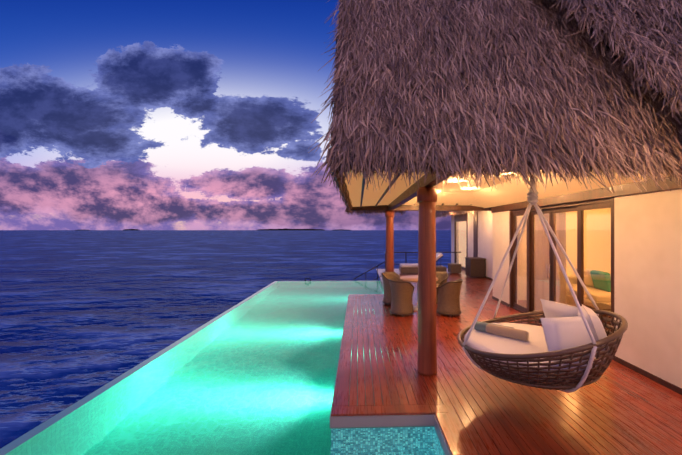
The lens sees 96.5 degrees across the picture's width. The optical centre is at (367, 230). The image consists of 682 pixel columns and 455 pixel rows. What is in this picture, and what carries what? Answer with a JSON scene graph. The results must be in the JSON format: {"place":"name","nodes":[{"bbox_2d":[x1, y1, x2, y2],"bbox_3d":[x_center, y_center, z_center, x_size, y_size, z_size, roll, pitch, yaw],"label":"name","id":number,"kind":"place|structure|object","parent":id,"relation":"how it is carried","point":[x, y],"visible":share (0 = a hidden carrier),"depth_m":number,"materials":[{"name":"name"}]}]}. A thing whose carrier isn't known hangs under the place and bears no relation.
{"place":"outdoors","nodes":[
{"label":"outdoors","id":0,"kind":"place"},
{"bbox_2d":[0,230,450,448],"bbox_3d":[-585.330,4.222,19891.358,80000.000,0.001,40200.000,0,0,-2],"label":"sea","id":1,"kind":"structure","parent":0,"point":[84,313],"depth_m":23.13,"materials":[{"name":"liquid"}]},
{"bbox_2d":[124,228,343,229],"bbox_3d":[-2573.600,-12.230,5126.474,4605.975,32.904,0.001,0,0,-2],"label":"islands","id":2,"kind":"object","parent":1,"relation":"on","point":[270,229],"visible":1,"depth_m":5162.07,"materials":[{"name":"black"}]},
{"bbox_2d":[0,0,450,229],"label":"sky","id":3,"kind":"structure","parent":0,"point":[115,114],"materials":[{"name":"blue"}]},
{"bbox_2d":[0,281,451,454],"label":"pool shell","id":4,"kind":"object","parent":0,"point":[17,442],"visible":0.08,"depth_m":3.92},
{"bbox_2d":[6,281,444,454],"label":"pool water","id":5,"kind":"structure","parent":4,"relation":"in","point":[255,375],"depth_m":3.67,"materials":[{"name":"teal liquid"}]},
{"bbox_2d":[330,279,450,454],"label":"pool coping","id":6,"kind":"object","parent":4,"relation":"on","point":[381,421],"visible":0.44,"depth_m":3.16,"materials":[{"name":"grey stone"}]},
{"bbox_2d":[584,303,610,329],"bbox_3d":[4.531,1.697,5.882,0.450,0.450,0.450,0,0,-2],"label":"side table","id":7,"kind":"object","parent":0,"point":[601,308],"depth_m":5.77,"materials":[{"name":"brown wood"}]},
{"bbox_3d":[3.235,2.185,6.744,7.390,0.474,16.950,0,0,-2],"label":"deck slab","id":8,"kind":"object","parent":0,"visible":0},
{"bbox_2d":[331,269,681,454],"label":"deck","id":9,"kind":"structure","parent":8,"relation":"on","point":[616,408],"depth_m":3.48,"materials":[{"name":"brown wood"}]},
{"bbox_2d":[385,210,393,271],"bbox_3d":[0.673,0.672,8.995,0.270,2.500,0.270,0,0,-2],"label":"post","id":10,"kind":"object","parent":9,"relation":"on","point":[389,215],"visible":0.73,"depth_m":8.89,"materials":[{"name":"brown wood"}]},
{"bbox_2d":[381,272,402,304],"bbox_3d":[0.660,1.528,7.926,0.599,0.801,0.601,0,0,39],"label":"tub chair","id":11,"kind":"object","parent":9,"relation":"on","point":[393,276],"visible":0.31,"depth_m":7.79,"materials":[{"name":"brown wicker"}]},
{"bbox_2d":[388,279,413,315],"bbox_3d":[0.790,1.528,6.965,0.601,0.801,0.599,0,0,44],"label":"tub chair","id":12,"kind":"object","parent":9,"relation":"on","point":[402,297],"visible":1,"depth_m":6.75,"materials":[{"name":"brown wicker"}]},
{"bbox_2d":[354,252,460,280],"bbox_3d":[1.729,1.975,14.364,5.789,1.795,2.038,0,0,-33],"label":"railing","id":13,"kind":"object","parent":9,"relation":"on","point":[405,261],"visible":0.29,"depth_m":15.00,"materials":[{"name":"grey metal"}]},
{"bbox_2d":[400,275,437,310],"bbox_3d":[1.269,1.545,7.432,0.934,0.755,0.934,0,0,-2],"label":"dining table","id":14,"kind":"object","parent":9,"relation":"on","point":[411,278],"visible":0.5,"depth_m":7.36,"materials":[{"name":"white wood"}]},
{"bbox_2d":[399,263,446,273],"bbox_3d":[2.478,1.722,13.600,2.000,0.400,0.700,0,0,-2],"label":"outdoor sofa","id":15,"kind":"object","parent":9,"relation":"on","point":[408,268],"visible":0.6,"depth_m":13.26,"materials":[{"name":"brown wicker"}]},
{"bbox_2d":[436,253,442,260],"bbox_3d":[2.993,1.315,13.615,0.800,0.135,0.660,-38,1,-1],"label":"sun lounger back","id":16,"kind":"object","parent":15,"relation":"on","point":[439,256],"visible":0.44,"depth_m":13.30,"materials":[{"name":"white fabric"}]},
{"bbox_2d":[417,187,436,375],"bbox_3d":[0.816,0.672,4.127,0.270,2.500,0.270,0,0,-2],"label":"post","id":17,"kind":"object","parent":9,"relation":"on","point":[427,327],"visible":1,"depth_m":4.02,"materials":[{"name":"brown wood"}]},
{"bbox_2d":[436,271,448,303],"bbox_3d":[1.865,1.528,8.043,0.601,0.801,0.599,0,0,44],"label":"tub chair","id":18,"kind":"object","parent":9,"relation":"on","point":[442,277],"visible":0.17,"depth_m":8.12,"materials":[{"name":"brown wicker"}]},
{"bbox_2d":[436,279,462,316],"bbox_3d":[1.887,1.528,6.947,0.599,0.801,0.601,0,0,42],"label":"tub chair","id":19,"kind":"object","parent":9,"relation":"on","point":[448,293],"visible":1,"depth_m":6.74,"materials":[{"name":"brown wicker"}]},
{"bbox_2d":[448,263,460,272],"bbox_3d":[3.915,1.697,13.577,0.470,0.390,0.470,0,0,-2],"label":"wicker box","id":20,"kind":"object","parent":9,"relation":"on","point":[454,267],"visible":1,"depth_m":13.35,"materials":[{"name":"brown wicker"}]},
{"bbox_2d":[459,221,465,266],"bbox_3d":[6.302,0.572,15.063,2.770,2.700,3.000,0,0,-2],"label":"bathroom shell","id":21,"kind":"object","parent":9,"relation":"on","point":[462,239],"depth_m":15.57,"materials":[{"name":"beige"}]},
{"bbox_2d":[465,257,485,277],"bbox_3d":[4.419,1.527,12.407,0.630,0.790,0.640,0,0,-2],"label":"cabinet","id":22,"kind":"object","parent":9,"relation":"on","point":[474,266],"visible":1,"depth_m":12.11,"materials":[{"name":"brown wicker"}]},
{"bbox_2d":[451,188,681,387],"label":"villa walls","id":23,"kind":"structure","parent":9,"relation":"on","point":[648,267],"depth_m":4.03,"materials":[{"name":"beige paint"}]},
{"bbox_2d":[343,169,681,207],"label":"ceiling","id":24,"kind":"structure","parent":23,"relation":"attached to","point":[451,192],"depth_m":6.21,"materials":[{"name":"beige paint"}]},
{"bbox_2d":[330,160,631,210],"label":"roof beams","id":25,"kind":"structure","parent":24,"relation":"attached to","point":[409,193],"depth_m":7.10,"materials":[{"name":"brown wood"}]},
{"bbox_2d":[308,0,681,217],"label":"thatch roof","id":26,"kind":"structure","parent":25,"relation":"on","point":[563,101],"depth_m":3.37,"materials":[{"name":"brown plant"}]},
{"bbox_2d":[333,0,680,214],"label":"thatch backing","id":27,"kind":"object","parent":26,"relation":"attached to","point":[592,33],"depth_m":3.90,"materials":[{"name":"brown"}]},
{"bbox_2d":[462,170,598,392],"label":"swing ropes","id":28,"kind":"object","parent":24,"relation":"hanging from","point":[532,197],"visible":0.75,"depth_m":3.31,"materials":[{"name":"white fabric"}]},
{"bbox_2d":[457,309,627,389],"bbox_3d":[1.839,1.207,3.368,1.605,0.694,1.604,0,0,-2],"label":"swing basket","id":29,"kind":"object","parent":28,"relation":"attached to","point":[612,340],"visible":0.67,"depth_m":2.76,"materials":[{"name":"wicker"}]},
{"bbox_2d":[464,323,604,381],"bbox_3d":[1.804,1.332,3.386,1.369,0.240,1.369,0,0,-2],"label":"seat cushion","id":30,"kind":"object","parent":29,"relation":"in","point":[492,343],"visible":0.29,"depth_m":3.22,"materials":[{"name":"white fabric"}]},
{"bbox_2d":[474,321,528,340],"bbox_3d":[1.542,1.160,3.507,0.583,0.116,0.149,0,0,40],"label":"rolled towel","id":31,"kind":"object","parent":30,"relation":"on","point":[506,331],"visible":0.96,"depth_m":3.44,"materials":[{"name":"beige fabric"}]},
{"bbox_2d":[540,299,608,360],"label":"swing pillows","id":32,"kind":"object","parent":30,"relation":"on","point":[563,326],"visible":0.67,"depth_m":2.88,"materials":[{"name":"white fabric"}]},
{"bbox_2d":[456,208,610,335],"bbox_3d":[4.119,0.682,10.315,0.380,2.240,11.457,0,0,6],"label":"door glass","id":33,"kind":"object","parent":23,"relation":"attached to","point":[584,262],"visible":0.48,"depth_m":5.65,"materials":[{"name":"clear glass"}]},
{"bbox_2d":[547,263,550,278],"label":"door handles","id":34,"kind":"object","parent":23,"relation":"attached to","point":[549,270],"depth_m":6.04,"materials":[{"name":"silver metal"}]},
{"bbox_2d":[454,176,681,394],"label":"villa timber","id":35,"kind":"object","parent":23,"relation":"attached to","point":[577,205],"visible":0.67,"depth_m":5.71,"materials":[{"name":"brown wood"}]},
{"bbox_2d":[518,208,610,333],"bbox_3d":[6.386,0.547,5.912,5.140,2.750,5.100,0,0,-2],"label":"room shell","id":36,"kind":"object","parent":8,"relation":"on","point":[594,242],"depth_m":8.46},
{"bbox_2d":[534,212,565,310],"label":"curtains","id":37,"kind":"object","parent":36,"relation":"attached to","point":[542,273],"depth_m":6.67,"materials":[{"name":"beige fabric"}]},
{"bbox_2d":[566,274,610,306],"bbox_3d":[5.292,1.457,7.230,1.050,0.830,1.800,0,0,-2],"label":"bed","id":38,"kind":"object","parent":36,"relation":"on","point":[599,296],"depth_m":6.83,"materials":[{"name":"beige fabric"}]},
{"bbox_2d":[576,269,593,285],"bbox_3d":[5.408,1.162,7.534,0.120,0.400,0.440,-12,1,-7],"label":"pillow","id":39,"kind":"object","parent":38,"relation":"on","point":[587,276],"depth_m":7.37,"materials":[{"name":"beige fabric"}]},
{"bbox_2d":[590,270,610,291],"bbox_3d":[5.404,1.162,6.983,0.140,0.440,0.520,-14,-1,4],"label":"pillow","id":40,"kind":"object","parent":38,"relation":"on","point":[607,279],"depth_m":6.86,"materials":[{"name":"teal fabric"}]}
]}

